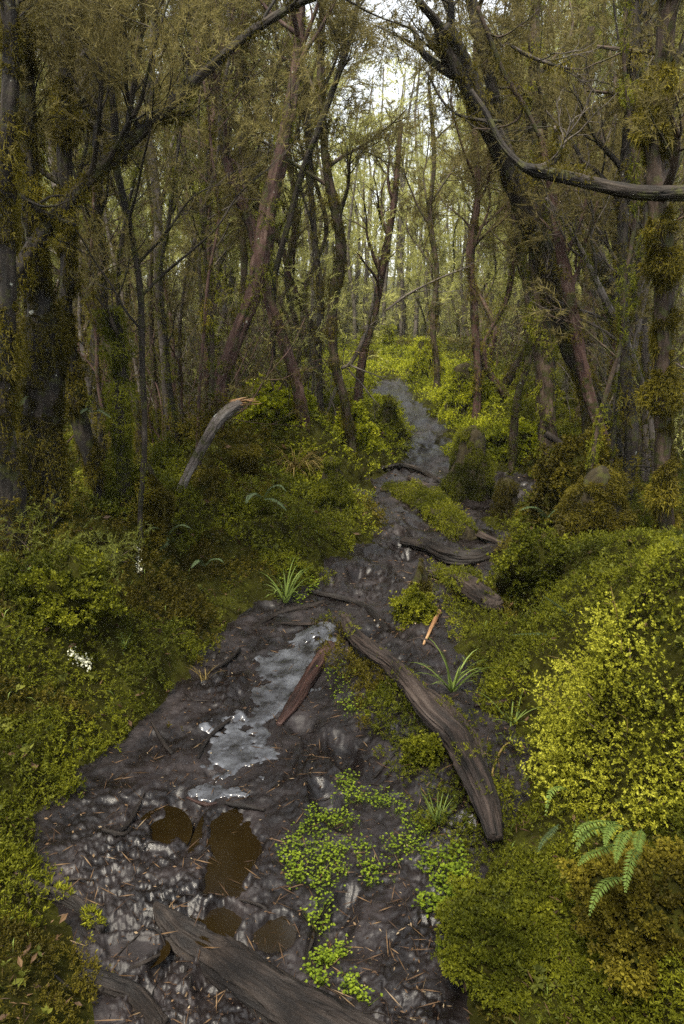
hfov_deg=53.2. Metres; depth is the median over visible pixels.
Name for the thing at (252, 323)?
sapling
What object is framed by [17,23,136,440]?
crooked sapling
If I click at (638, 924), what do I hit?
moss cushion
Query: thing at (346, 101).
heather tree
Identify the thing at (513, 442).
heather tree
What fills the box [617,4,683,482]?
crooked sapling
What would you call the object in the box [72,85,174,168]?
bough
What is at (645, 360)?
heather tree
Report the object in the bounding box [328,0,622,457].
heather tree
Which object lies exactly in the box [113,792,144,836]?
stick
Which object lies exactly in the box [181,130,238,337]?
heather tree
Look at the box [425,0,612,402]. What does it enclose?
heather tree
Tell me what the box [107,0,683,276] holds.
sky
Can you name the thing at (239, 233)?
heather tree
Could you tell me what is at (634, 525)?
bush
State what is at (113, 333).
stump
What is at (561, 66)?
bough
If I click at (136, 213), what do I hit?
crooked sapling
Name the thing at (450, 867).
creeping herb
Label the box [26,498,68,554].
bush
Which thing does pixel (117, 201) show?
heather tree
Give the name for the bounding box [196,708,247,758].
stick
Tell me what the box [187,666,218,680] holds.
grass tuft
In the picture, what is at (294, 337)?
sapling
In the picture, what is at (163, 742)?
stick
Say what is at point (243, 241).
heather tree
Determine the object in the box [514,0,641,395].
heather tree
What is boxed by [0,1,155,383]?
heather tree
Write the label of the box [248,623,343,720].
silt flat
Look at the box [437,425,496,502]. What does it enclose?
mossy stump
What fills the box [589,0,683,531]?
heather tree
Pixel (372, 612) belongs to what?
tree root
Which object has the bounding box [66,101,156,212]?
bough
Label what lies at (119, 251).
crooked sapling
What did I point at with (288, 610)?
tree root
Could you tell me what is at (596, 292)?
heather tree
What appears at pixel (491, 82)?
heather tree
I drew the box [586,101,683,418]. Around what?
heather tree
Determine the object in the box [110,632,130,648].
grass tuft
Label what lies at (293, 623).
stick
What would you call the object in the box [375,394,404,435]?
mossy stump
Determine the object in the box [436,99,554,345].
heather tree
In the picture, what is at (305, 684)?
log
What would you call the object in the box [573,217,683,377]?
sapling
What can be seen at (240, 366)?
sapling
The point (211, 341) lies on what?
crooked sapling
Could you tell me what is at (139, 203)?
heather tree
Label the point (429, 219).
heather tree
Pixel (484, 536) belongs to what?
tree root
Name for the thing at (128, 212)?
heather tree
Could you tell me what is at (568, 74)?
heather tree
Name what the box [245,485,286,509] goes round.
fern
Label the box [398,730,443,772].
moss cushion
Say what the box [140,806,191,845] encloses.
puddle
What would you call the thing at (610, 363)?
crooked sapling
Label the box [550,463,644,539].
mossy boulder
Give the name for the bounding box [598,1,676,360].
heather tree
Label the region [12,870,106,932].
tree root
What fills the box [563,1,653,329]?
heather tree
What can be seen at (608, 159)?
heather tree
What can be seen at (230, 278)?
heather tree
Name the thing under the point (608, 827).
fern
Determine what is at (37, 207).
bough
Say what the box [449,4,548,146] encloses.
bough
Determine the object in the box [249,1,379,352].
heather tree
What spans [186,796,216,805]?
stick
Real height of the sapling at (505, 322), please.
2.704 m
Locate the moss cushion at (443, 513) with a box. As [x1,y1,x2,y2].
[381,478,484,541]
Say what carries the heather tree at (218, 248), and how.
on the ground at (178, 667)
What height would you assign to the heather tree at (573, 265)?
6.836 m
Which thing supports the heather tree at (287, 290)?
on the ground at (178, 667)
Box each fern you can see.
[80,408,110,417]
[146,524,188,549]
[192,558,223,566]
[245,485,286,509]
[519,506,555,518]
[538,824,558,851]
[545,597,571,615]
[545,786,568,815]
[572,819,645,915]
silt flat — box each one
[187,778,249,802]
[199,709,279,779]
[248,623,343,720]
[287,622,336,645]
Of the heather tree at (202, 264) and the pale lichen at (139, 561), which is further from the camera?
the heather tree at (202, 264)
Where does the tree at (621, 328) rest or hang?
on the ground at (178, 667)
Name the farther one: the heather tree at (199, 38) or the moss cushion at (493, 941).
the heather tree at (199, 38)
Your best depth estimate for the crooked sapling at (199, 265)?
6.37 m
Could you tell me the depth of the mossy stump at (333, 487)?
5.66 m
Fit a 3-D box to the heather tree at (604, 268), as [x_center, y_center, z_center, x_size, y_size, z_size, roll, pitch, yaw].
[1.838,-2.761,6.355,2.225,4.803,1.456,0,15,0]
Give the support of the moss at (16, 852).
on the ground at (178, 667)
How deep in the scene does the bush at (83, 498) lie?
3.96 m
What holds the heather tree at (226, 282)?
on the ground at (178, 667)
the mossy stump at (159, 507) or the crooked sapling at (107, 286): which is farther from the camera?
the crooked sapling at (107, 286)
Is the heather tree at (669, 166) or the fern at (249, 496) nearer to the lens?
the fern at (249, 496)
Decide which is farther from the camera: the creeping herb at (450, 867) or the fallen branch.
the fallen branch
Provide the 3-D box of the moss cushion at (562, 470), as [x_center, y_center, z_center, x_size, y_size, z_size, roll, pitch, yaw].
[1.685,-0.278,4.899,0.780,0.763,0.702,-8,17,-28]
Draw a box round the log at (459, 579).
[426,557,503,611]
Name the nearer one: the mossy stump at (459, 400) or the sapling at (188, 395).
the sapling at (188, 395)
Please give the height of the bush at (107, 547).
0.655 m
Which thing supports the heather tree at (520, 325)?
on the ground at (178, 667)
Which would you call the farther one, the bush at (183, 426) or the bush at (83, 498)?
the bush at (183, 426)
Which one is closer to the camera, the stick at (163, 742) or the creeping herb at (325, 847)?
the creeping herb at (325, 847)
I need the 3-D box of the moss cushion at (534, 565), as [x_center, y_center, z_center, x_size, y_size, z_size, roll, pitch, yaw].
[1.114,0.288,3.891,0.622,0.508,0.575,9,18,31]
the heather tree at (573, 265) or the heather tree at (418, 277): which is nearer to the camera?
the heather tree at (573, 265)
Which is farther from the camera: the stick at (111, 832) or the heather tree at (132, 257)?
the heather tree at (132, 257)
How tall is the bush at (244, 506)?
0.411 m
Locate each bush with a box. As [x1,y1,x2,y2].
[0,493,153,590]
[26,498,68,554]
[65,465,151,532]
[132,441,171,465]
[147,398,191,432]
[148,382,241,450]
[213,470,286,522]
[271,443,323,476]
[524,513,571,544]
[620,517,682,535]
[639,407,683,440]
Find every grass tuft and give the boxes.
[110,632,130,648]
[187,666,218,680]
[261,560,309,602]
[411,638,492,691]
[420,790,455,826]
[477,691,538,725]
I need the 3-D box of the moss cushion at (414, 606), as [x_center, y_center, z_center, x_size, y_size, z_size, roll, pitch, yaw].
[0.417,0.528,3.903,0.300,0.285,0.288,14,20,41]
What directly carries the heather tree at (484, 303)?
on the ground at (178, 667)
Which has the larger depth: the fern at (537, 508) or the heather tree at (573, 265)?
the heather tree at (573, 265)
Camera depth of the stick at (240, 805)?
2.39 m
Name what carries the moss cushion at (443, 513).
on the trail
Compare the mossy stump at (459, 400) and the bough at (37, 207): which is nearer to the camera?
the bough at (37, 207)
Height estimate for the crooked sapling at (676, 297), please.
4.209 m
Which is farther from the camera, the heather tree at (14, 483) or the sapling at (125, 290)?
the sapling at (125, 290)
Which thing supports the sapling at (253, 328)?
on the ground at (178, 667)
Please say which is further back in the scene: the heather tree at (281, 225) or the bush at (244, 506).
the heather tree at (281, 225)
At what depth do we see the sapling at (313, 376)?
8.42 m
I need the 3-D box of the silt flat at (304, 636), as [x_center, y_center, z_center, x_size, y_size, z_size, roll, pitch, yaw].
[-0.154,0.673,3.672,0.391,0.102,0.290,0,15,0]
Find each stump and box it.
[90,263,143,513]
[131,462,177,548]
[228,443,273,494]
[307,455,357,513]
[368,350,378,361]
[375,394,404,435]
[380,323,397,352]
[397,335,449,381]
[407,557,433,598]
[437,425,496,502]
[438,360,495,423]
[489,477,521,519]
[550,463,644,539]
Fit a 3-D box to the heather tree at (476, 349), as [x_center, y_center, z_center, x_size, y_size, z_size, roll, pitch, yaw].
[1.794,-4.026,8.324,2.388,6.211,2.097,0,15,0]
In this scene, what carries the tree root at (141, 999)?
on the trail
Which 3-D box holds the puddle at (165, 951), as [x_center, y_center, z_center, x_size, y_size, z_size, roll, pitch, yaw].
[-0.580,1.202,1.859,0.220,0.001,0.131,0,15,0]
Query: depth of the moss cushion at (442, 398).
10.90 m
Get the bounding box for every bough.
[16,175,104,261]
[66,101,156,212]
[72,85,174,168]
[144,39,238,145]
[341,220,404,424]
[385,228,508,312]
[422,69,531,147]
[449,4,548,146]
[469,88,683,201]
[506,23,614,109]
[528,65,616,188]
[543,0,683,81]
[544,431,676,474]
[545,37,683,116]
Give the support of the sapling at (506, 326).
on the ground at (178, 667)
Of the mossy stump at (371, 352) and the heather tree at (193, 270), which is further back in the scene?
the mossy stump at (371, 352)
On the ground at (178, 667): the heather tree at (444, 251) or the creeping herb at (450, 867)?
the heather tree at (444, 251)
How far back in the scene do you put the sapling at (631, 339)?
8.28 m
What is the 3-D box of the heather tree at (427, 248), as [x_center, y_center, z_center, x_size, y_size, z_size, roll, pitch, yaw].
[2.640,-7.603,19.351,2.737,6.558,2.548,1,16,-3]
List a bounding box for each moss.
[0,328,683,1023]
[0,331,683,1023]
[187,331,559,523]
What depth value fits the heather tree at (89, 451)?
3.78 m
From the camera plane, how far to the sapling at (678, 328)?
13.82 m
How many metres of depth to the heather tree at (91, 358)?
4.65 m
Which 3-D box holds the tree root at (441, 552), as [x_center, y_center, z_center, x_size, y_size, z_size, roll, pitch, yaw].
[0.786,0.284,5.043,0.804,0.167,0.406,5,16,18]
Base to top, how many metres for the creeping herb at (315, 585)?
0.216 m
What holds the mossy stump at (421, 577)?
on the trail
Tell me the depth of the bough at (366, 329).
8.30 m
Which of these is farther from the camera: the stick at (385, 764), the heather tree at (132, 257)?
the heather tree at (132, 257)
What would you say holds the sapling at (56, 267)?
on the ground at (178, 667)
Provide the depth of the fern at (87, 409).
3.74 m
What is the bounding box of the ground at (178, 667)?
[0,277,683,1023]
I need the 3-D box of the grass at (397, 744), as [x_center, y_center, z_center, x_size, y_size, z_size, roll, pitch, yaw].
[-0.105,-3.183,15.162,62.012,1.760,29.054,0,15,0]
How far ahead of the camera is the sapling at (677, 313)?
15.98 m
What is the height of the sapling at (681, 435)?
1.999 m
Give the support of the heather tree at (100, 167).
on the ground at (178, 667)
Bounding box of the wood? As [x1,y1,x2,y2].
[17,19,683,344]
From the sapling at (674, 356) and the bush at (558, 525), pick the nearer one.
the bush at (558, 525)
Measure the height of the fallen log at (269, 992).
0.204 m
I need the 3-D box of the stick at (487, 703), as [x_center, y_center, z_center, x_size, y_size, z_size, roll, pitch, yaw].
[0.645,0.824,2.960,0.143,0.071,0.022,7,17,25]
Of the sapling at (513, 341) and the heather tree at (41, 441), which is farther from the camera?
the sapling at (513, 341)
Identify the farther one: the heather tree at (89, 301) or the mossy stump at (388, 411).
the mossy stump at (388, 411)
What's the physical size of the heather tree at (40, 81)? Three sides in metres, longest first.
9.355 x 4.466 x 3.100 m
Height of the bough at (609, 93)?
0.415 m
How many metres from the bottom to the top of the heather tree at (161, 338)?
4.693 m
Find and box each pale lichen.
[67,646,91,671]
[134,546,141,572]
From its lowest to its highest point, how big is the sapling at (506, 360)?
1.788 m
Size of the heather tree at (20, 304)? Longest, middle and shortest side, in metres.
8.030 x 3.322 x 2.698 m
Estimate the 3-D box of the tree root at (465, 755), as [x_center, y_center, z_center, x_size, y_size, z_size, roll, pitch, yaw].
[0.269,0.753,3.002,0.211,0.166,1.877,-5,16,-17]
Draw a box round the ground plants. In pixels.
[0,394,683,1022]
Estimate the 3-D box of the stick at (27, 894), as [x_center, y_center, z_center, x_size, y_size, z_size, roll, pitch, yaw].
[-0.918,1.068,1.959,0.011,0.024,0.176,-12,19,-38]
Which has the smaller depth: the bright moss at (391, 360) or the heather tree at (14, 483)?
the heather tree at (14, 483)
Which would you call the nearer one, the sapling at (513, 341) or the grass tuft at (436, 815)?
the grass tuft at (436, 815)
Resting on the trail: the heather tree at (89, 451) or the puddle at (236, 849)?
the puddle at (236, 849)
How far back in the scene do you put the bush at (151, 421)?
6.81 m
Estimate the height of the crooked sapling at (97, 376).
3.606 m
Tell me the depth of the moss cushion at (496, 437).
7.71 m
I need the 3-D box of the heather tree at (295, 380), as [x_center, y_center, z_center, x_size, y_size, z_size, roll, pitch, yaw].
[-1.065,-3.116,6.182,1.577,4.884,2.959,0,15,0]
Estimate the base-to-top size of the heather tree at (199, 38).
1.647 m
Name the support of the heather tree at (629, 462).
on the ground at (178, 667)
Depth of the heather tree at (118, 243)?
21.96 m
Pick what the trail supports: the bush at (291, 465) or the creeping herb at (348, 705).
the creeping herb at (348, 705)
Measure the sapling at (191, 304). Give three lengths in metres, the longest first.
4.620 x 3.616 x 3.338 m
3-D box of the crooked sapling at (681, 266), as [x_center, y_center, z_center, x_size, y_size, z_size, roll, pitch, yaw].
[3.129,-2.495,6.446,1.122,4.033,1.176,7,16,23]
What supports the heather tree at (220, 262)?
on the ground at (178, 667)
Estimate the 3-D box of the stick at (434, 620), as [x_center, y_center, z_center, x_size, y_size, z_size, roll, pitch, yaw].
[0.501,0.631,3.794,0.030,0.034,0.451,5,16,19]
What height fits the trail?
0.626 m
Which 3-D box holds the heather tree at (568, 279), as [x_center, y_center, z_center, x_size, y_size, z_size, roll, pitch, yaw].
[1.599,-1.490,4.806,0.969,2.704,1.066,-6,16,-20]
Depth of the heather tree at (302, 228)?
23.82 m
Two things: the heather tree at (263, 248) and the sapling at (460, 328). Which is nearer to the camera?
the heather tree at (263, 248)
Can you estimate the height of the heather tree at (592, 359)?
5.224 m
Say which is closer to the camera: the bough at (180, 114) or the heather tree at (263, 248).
the bough at (180, 114)
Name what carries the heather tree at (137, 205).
on the ground at (178, 667)
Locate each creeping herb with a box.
[273,555,319,603]
[275,768,431,945]
[300,933,382,1005]
[316,659,364,715]
[409,834,479,960]
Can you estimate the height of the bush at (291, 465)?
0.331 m
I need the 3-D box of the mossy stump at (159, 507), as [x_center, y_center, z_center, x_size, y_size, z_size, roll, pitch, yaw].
[-1.214,-0.054,4.121,0.418,0.535,0.436,0,15,0]
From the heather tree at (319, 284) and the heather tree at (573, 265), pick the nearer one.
the heather tree at (319, 284)
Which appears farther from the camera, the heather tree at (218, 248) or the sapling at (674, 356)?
the heather tree at (218, 248)
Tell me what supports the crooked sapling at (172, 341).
on the ground at (178, 667)
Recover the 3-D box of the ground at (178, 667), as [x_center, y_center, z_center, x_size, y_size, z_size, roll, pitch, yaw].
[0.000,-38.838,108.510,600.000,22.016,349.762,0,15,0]
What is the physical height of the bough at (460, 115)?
0.766 m
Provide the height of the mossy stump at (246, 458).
0.480 m
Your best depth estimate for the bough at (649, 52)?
3.85 m
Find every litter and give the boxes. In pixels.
[0,390,683,1023]
[39,471,528,1023]
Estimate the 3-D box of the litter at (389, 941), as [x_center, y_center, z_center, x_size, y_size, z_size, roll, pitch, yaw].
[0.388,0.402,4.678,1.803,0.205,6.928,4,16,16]
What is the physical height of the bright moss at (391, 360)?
1.694 m
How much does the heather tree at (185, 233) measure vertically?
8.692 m
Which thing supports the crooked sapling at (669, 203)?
on the ground at (178, 667)
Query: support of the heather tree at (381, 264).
on the ground at (178, 667)
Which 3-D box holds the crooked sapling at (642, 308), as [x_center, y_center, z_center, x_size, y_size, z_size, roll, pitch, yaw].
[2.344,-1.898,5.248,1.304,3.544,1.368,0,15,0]
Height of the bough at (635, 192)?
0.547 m
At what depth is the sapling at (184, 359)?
7.93 m
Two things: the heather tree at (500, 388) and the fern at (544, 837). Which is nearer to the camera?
the fern at (544, 837)
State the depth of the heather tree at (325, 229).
10.15 m
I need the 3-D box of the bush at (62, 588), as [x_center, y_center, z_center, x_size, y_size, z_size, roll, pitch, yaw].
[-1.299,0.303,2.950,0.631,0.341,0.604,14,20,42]
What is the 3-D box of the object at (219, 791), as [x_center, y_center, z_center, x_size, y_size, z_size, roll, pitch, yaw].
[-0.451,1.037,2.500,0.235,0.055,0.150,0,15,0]
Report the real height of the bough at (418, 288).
1.034 m
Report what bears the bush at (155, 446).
on the ground at (178, 667)
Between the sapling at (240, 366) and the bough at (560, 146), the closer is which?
the bough at (560, 146)
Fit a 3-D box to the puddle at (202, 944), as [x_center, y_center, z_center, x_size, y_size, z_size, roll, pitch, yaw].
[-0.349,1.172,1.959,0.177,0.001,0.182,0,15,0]
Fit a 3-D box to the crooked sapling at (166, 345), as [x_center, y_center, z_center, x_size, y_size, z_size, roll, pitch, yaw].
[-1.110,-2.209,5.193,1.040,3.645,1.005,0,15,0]
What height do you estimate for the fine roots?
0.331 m
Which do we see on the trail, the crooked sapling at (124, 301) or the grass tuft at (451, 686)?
the grass tuft at (451, 686)
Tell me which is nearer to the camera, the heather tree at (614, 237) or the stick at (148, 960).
the stick at (148, 960)
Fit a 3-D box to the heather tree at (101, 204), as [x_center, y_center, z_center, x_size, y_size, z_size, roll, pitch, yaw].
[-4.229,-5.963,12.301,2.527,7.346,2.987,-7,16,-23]
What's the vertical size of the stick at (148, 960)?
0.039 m
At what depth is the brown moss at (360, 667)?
3.63 m
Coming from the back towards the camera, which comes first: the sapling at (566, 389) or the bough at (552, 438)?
the sapling at (566, 389)
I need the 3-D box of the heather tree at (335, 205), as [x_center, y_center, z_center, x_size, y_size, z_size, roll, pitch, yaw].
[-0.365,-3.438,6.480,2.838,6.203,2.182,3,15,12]
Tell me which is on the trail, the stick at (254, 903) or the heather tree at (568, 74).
the stick at (254, 903)
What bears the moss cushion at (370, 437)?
on the ground at (178, 667)
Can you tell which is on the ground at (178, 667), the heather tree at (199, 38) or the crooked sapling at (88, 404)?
the crooked sapling at (88, 404)
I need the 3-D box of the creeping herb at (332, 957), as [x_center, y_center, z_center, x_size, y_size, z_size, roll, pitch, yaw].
[-0.023,1.202,1.763,0.157,0.122,0.270,-6,16,-22]
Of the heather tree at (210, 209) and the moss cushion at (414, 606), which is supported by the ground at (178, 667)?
the heather tree at (210, 209)
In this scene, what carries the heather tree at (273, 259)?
on the ground at (178, 667)
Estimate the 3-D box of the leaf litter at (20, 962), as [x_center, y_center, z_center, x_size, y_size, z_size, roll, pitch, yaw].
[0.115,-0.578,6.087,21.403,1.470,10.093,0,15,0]
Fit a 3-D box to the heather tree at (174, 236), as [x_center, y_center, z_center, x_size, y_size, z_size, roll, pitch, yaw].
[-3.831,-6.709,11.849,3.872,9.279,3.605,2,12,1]
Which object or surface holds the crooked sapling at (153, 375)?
on the ground at (178, 667)
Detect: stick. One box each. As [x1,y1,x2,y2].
[20,880,31,904]
[101,825,134,836]
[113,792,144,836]
[129,953,160,969]
[150,721,173,754]
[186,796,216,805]
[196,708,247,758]
[210,648,240,670]
[224,801,264,811]
[238,898,268,911]
[281,621,329,624]
[372,754,394,778]
[407,637,443,653]
[423,609,441,644]
[474,699,506,706]
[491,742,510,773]
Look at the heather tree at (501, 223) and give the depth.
19.42 m
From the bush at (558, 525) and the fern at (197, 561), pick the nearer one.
the fern at (197, 561)
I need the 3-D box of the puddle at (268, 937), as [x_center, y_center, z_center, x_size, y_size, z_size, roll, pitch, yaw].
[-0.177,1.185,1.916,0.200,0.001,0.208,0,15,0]
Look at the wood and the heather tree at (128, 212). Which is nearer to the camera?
the heather tree at (128, 212)
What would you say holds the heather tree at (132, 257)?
on the ground at (178, 667)
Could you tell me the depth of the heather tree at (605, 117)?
13.62 m
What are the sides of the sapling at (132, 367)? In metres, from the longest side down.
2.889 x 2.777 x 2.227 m
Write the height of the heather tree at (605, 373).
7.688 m
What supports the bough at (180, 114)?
attached to the heather tree at (100, 167)
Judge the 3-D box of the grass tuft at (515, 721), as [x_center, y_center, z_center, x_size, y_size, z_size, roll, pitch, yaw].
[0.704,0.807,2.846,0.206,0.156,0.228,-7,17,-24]
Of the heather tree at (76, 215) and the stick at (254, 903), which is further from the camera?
the heather tree at (76, 215)
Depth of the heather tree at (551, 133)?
15.46 m
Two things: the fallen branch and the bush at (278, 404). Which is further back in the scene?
the bush at (278, 404)
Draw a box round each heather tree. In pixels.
[0,0,94,561]
[0,0,111,544]
[0,0,130,141]
[0,0,176,469]
[0,0,207,508]
[0,0,386,551]
[0,0,527,308]
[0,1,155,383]
[0,25,55,338]
[16,194,168,465]
[35,3,129,385]
[36,0,162,384]
[37,10,133,324]
[40,5,144,351]
[41,0,191,373]
[41,40,108,338]
[42,28,149,257]
[43,5,180,375]
[75,165,148,348]
[88,0,224,437]
[106,19,200,374]
[108,173,166,339]
[117,0,448,458]
[119,1,301,359]
[120,0,234,374]
[122,0,276,164]
[123,1,285,363]
[128,53,240,333]
[144,0,312,432]
[144,2,265,331]
[160,85,231,323]
[163,152,222,353]
[164,2,289,346]
[165,0,396,389]
[169,0,291,398]
[171,0,292,414]
[175,30,262,346]
[178,55,241,338]
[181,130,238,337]
[193,48,300,341]
[204,0,389,431]
[214,0,400,380]
[227,0,341,419]
[227,0,378,396]
[239,64,319,309]
[242,39,331,357]
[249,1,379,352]
[254,0,390,367]
[266,0,398,384]
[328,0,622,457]
[331,93,434,405]
[355,2,521,392]
[389,182,458,341]
[393,0,681,484]
[395,0,594,422]
[399,128,468,336]
[401,0,607,369]
[406,122,481,340]
[420,68,527,346]
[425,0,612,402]
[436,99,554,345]
[437,0,591,439]
[438,0,589,475]
[441,77,507,344]
[444,0,617,395]
[456,0,678,441]
[457,0,683,394]
[468,0,683,500]
[472,44,559,338]
[484,0,608,262]
[485,66,627,463]
[485,123,683,481]
[489,0,622,306]
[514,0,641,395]
[516,149,524,343]
[524,0,679,382]
[529,16,682,419]
[532,0,683,484]
[544,38,621,321]
[554,88,617,320]
[555,4,683,270]
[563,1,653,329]
[567,0,683,421]
[577,1,683,388]
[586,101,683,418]
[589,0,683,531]
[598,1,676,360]
[611,3,683,341]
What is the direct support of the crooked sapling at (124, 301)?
on the ground at (178, 667)
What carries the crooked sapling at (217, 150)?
on the ground at (178, 667)
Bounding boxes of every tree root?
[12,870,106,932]
[79,967,169,1023]
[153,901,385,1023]
[252,600,325,630]
[308,590,388,631]
[339,612,502,842]
[382,463,441,483]
[400,537,505,566]
[407,475,504,543]
[424,686,490,758]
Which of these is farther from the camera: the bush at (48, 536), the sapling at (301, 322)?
the sapling at (301, 322)
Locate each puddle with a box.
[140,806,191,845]
[150,940,170,967]
[188,795,261,942]
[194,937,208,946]
[253,912,314,952]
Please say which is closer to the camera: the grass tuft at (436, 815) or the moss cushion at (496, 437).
the grass tuft at (436, 815)
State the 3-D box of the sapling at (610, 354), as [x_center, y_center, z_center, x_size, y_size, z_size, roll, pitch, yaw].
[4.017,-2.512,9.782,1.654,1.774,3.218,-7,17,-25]
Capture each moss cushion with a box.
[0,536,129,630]
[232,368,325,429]
[331,399,381,453]
[381,478,484,541]
[388,582,442,631]
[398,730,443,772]
[422,869,572,1020]
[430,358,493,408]
[477,518,585,611]
[484,412,538,460]
[514,421,638,528]
[552,822,683,1003]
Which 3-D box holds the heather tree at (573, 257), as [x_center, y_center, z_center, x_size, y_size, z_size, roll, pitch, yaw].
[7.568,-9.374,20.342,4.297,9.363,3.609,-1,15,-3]
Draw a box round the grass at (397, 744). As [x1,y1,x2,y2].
[3,340,683,1023]
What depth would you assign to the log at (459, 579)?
4.06 m
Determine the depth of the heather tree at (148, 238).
13.24 m
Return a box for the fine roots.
[11,497,511,1023]
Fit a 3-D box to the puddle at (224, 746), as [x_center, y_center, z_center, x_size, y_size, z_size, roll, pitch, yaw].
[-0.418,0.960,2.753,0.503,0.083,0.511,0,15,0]
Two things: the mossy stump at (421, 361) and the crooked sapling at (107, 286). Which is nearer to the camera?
the crooked sapling at (107, 286)
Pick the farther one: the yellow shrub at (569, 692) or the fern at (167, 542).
the fern at (167, 542)
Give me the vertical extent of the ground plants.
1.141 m
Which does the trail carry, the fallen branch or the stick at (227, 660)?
the stick at (227, 660)
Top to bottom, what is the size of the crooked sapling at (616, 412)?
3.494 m
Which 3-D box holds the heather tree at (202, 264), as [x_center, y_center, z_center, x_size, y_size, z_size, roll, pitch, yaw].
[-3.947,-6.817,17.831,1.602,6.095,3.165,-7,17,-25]
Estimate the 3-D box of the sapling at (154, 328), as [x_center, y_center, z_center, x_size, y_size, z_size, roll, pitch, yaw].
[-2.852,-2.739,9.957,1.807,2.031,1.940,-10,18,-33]
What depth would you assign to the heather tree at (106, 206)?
16.87 m
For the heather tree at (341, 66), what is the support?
on the ground at (178, 667)
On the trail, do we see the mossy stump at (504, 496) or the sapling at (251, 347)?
the mossy stump at (504, 496)
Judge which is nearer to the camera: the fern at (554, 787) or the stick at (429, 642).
the fern at (554, 787)
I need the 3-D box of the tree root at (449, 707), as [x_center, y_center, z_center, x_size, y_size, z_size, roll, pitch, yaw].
[0.475,0.876,2.890,0.126,0.106,0.609,-5,16,-17]
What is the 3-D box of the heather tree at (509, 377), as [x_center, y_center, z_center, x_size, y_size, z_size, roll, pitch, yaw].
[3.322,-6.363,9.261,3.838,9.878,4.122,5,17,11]
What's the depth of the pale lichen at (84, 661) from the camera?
2.87 m
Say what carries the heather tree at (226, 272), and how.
on the ground at (178, 667)
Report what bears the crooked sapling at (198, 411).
on the ground at (178, 667)
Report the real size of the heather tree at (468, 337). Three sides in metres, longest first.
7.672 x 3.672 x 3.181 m
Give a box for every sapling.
[13,230,225,446]
[15,272,149,414]
[16,144,373,445]
[16,170,148,363]
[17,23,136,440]
[18,227,185,362]
[20,1,174,462]
[35,1,127,403]
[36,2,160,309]
[37,1,183,441]
[37,22,236,406]
[40,13,221,446]
[76,214,365,398]
[78,0,251,471]
[80,301,296,407]
[102,250,198,382]
[105,237,300,425]
[107,0,329,474]
[110,1,179,434]
[123,202,415,421]
[129,236,301,359]
[131,0,262,442]
[143,0,261,448]
[147,0,319,418]
[161,2,334,425]
[171,1,286,425]
[175,175,390,405]
[177,246,359,383]
[217,286,301,355]
[219,292,309,377]
[418,270,526,372]
[430,259,516,339]
[433,210,682,421]
[439,236,524,359]
[454,284,523,348]
[487,297,559,389]
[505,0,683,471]
[517,294,683,440]
[552,32,653,409]
[559,0,683,457]
[562,279,682,396]
[566,0,653,465]
[570,255,682,381]
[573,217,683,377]
[575,40,683,371]
[576,255,683,414]
[580,276,683,462]
[609,42,683,305]
[614,110,683,368]
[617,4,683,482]
[633,275,683,339]
[648,281,683,360]
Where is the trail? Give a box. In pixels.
[32,378,535,1023]
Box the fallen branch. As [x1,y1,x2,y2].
[176,397,261,493]
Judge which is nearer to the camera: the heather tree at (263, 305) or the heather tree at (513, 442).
the heather tree at (513, 442)
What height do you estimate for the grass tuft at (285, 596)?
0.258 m
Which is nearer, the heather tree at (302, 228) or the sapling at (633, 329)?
the sapling at (633, 329)
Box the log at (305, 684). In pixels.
[276,640,337,725]
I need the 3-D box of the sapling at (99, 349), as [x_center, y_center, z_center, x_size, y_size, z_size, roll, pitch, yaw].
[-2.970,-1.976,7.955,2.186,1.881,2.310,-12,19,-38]
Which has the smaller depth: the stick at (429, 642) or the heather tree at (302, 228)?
the stick at (429, 642)
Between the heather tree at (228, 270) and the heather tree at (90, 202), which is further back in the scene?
the heather tree at (228, 270)
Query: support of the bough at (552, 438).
on the ground at (178, 667)
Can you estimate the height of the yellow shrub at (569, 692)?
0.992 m
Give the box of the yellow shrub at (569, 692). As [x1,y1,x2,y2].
[506,588,683,840]
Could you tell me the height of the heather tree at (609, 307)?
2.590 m
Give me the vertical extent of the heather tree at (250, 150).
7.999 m
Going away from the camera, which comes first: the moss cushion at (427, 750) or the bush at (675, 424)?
the moss cushion at (427, 750)
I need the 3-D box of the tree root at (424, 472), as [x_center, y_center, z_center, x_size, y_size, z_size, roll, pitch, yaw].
[0.870,-0.426,7.441,0.805,0.129,0.471,11,18,35]
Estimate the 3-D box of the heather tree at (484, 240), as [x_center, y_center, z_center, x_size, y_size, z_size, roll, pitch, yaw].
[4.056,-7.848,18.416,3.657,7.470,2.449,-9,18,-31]
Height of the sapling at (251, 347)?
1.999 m

